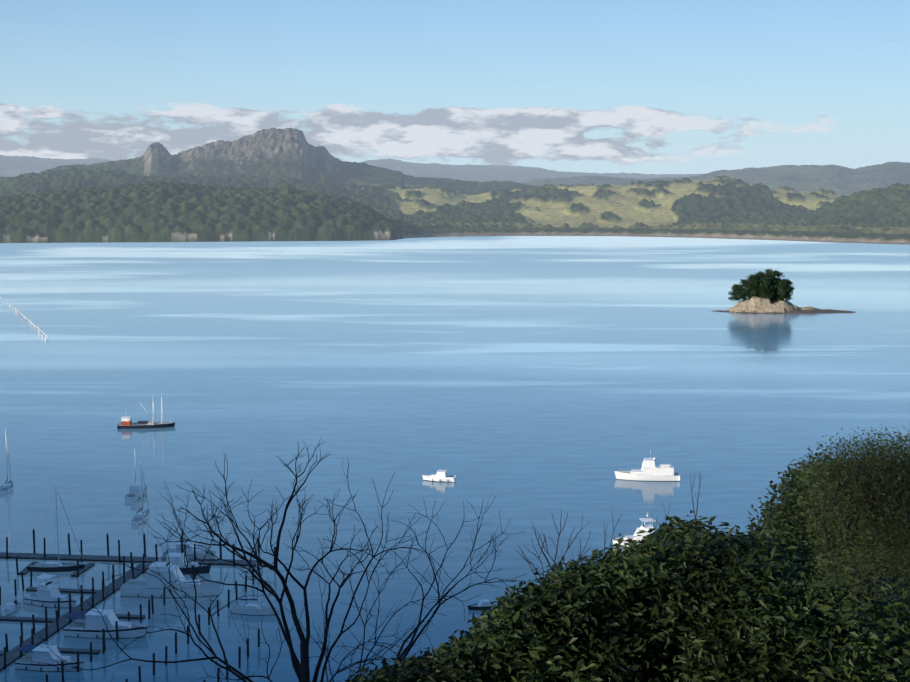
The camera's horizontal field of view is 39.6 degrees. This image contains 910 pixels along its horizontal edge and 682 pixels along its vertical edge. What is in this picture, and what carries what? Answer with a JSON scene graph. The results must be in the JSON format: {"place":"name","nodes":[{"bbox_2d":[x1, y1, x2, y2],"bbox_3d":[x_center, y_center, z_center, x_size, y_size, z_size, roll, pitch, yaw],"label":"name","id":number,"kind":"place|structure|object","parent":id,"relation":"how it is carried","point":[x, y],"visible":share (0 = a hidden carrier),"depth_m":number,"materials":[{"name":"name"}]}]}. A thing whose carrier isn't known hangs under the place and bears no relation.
{"place":"outdoors","nodes":[
{"label":"outdoors","id":0,"kind":"place"},
{"bbox_2d":[0,236,909,681],"bbox_3d":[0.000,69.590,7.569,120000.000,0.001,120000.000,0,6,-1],"label":"water","id":1,"kind":"structure","parent":0,"point":[538,380],"depth_m":442.82,"materials":[{"name":"blue liquid"}]},
{"bbox_2d":[0,429,13,493],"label":"yacht","id":2,"kind":"object","parent":1,"relation":"on","point":[6,487],"visible":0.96,"depth_m":310.23,"materials":[{"name":"white"}]},
{"bbox_2d":[4,600,20,615],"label":"boat","id":3,"kind":"object","parent":1,"relation":"on","point":[10,608],"visible":0.94,"depth_m":217.52,"materials":[{"name":"white plastic"}]},
{"bbox_2d":[0,297,48,339],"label":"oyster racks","id":4,"kind":"object","parent":1,"relation":"on","point":[24,317],"visible":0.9,"depth_m":735.44,"materials":[{"name":"white"}]},
{"bbox_2d":[14,644,83,671],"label":"motorboat","id":5,"kind":"object","parent":1,"relation":"on","point":[42,654],"visible":0.77,"depth_m":190.33,"materials":[{"name":"white plastic"}]},
{"bbox_2d":[24,574,75,607],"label":"motorboat","id":6,"kind":"object","parent":1,"relation":"on","point":[48,594],"visible":0.92,"depth_m":220.81,"materials":[{"name":"white plastic"}]},
{"bbox_2d":[27,490,85,571],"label":"sailboat","id":7,"kind":"object","parent":1,"relation":"on","point":[58,566],"visible":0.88,"depth_m":241.81,"materials":[{"name":"black"}]},
{"bbox_2d":[63,609,148,638],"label":"motorboat","id":8,"kind":"object","parent":1,"relation":"on","point":[92,625],"visible":0.9,"depth_m":204.73,"materials":[{"name":"white plastic"}]},
{"bbox_2d":[0,552,256,671],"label":"marina pontoons","id":9,"kind":"object","parent":1,"relation":"on","point":[11,655],"visible":0.56,"depth_m":229.19,"materials":[{"name":"grey wood"}]},
{"bbox_2d":[124,464,146,500],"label":"boat","id":10,"kind":"object","parent":1,"relation":"on","point":[133,494],"visible":0.73,"depth_m":301.36,"materials":[{"name":"white"}]},
{"bbox_2d":[0,528,275,681],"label":"mooring posts","id":11,"kind":"object","parent":1,"relation":"in","point":[57,612],"visible":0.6,"depth_m":215.52,"materials":[{"name":"black wood"}]},
{"bbox_2d":[131,464,148,524],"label":"yacht","id":12,"kind":"object","parent":1,"relation":"on","point":[142,515],"visible":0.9,"depth_m":280.30,"materials":[{"name":"white"}]},
{"bbox_2d":[117,394,174,428],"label":"fishing boat","id":13,"kind":"object","parent":1,"relation":"on","point":[126,422],"visible":0.88,"depth_m":396.54,"materials":[{"name":"black metal"}]},
{"bbox_2d":[120,556,221,597],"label":"motorboat","id":14,"kind":"object","parent":1,"relation":"on","point":[149,586],"visible":0.73,"depth_m":225.85,"materials":[{"name":"white plastic"}]},
{"bbox_2d":[156,553,210,574],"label":"covered boat","id":15,"kind":"object","parent":1,"relation":"in","point":[203,569],"visible":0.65,"depth_m":240.10,"materials":[{"name":"white plastic"}]},
{"bbox_2d":[162,541,215,558],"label":"covered boat","id":16,"kind":"object","parent":1,"relation":"on","point":[190,551],"visible":0.62,"depth_m":249.86,"materials":[{"name":"white plastic"}]},
{"bbox_2d":[230,550,279,615],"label":"sailboat","id":17,"kind":"object","parent":1,"relation":"on","point":[250,609],"visible":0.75,"depth_m":216.34,"materials":[{"name":"white plastic"}]},
{"bbox_2d":[422,470,455,481],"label":"motorboat","id":18,"kind":"object","parent":1,"relation":"on","point":[440,476],"visible":0.9,"depth_m":319.79,"materials":[{"name":"white"}]},
{"bbox_2d":[467,599,500,609],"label":"motorboat","id":19,"kind":"object","parent":1,"relation":"on","point":[485,604],"visible":0.65,"depth_m":219.07,"materials":[{"name":"black"}]},
{"bbox_2d":[612,513,654,546],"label":"boat","id":20,"kind":"object","parent":1,"relation":"on","point":[644,527],"visible":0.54,"depth_m":259.30,"materials":[{"name":"white"}]},
{"bbox_2d":[614,452,679,480],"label":"trawler yacht","id":21,"kind":"object","parent":1,"relation":"on","point":[649,470],"visible":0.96,"depth_m":320.58,"materials":[{"name":"white"}]},
{"bbox_2d":[711,296,855,313],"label":"island rock","id":22,"kind":"object","parent":1,"relation":"in","point":[755,305],"visible":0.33,"depth_m":813.80,"materials":[{"name":"beige stone"}]},
{"bbox_2d":[728,269,794,301],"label":"island trees","id":23,"kind":"object","parent":22,"relation":"on","point":[769,285],"visible":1,"depth_m":819.34,"materials":[{"name":"green plant"}]},
{"bbox_2d":[0,128,909,244],"bbox_3d":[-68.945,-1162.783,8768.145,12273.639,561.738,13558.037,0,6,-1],"label":"hills","id":24,"kind":"structure","parent":0,"point":[279,184],"depth_m":3274.72,"materials":[{"name":"green plant"}]},
{"bbox_2d":[0,0,909,174],"label":"sky","id":25,"kind":"structure","parent":0,"point":[656,87],"materials":[{"name":"blue"}]},
{"bbox_3d":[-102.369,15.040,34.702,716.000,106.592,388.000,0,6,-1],"label":"hillside","id":26,"kind":"structure","parent":0,"visible":0},
{"bbox_2d":[18,439,886,681],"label":"bare tree branches","id":27,"kind":"object","parent":26,"relation":"on","point":[304,670],"visible":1,"depth_m":14.56,"materials":[{"name":"brown plant"}]},
{"bbox_2d":[444,455,909,681],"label":"bush branches","id":28,"kind":"object","parent":26,"relation":"on","point":[828,541],"visible":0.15,"depth_m":8.13,"materials":[{"name":"brown plant"}]},
{"bbox_2d":[344,443,909,681],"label":"bushes","id":29,"kind":"object","parent":28,"relation":"on","point":[775,649],"visible":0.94,"depth_m":10.34,"materials":[{"name":"green plant"}]},
{"bbox_2d":[786,424,909,627],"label":"bush","id":30,"kind":"object","parent":28,"relation":"attached to","point":[872,457],"visible":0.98,"depth_m":7.11,"materials":[{"name":"green plant"}]}
]}

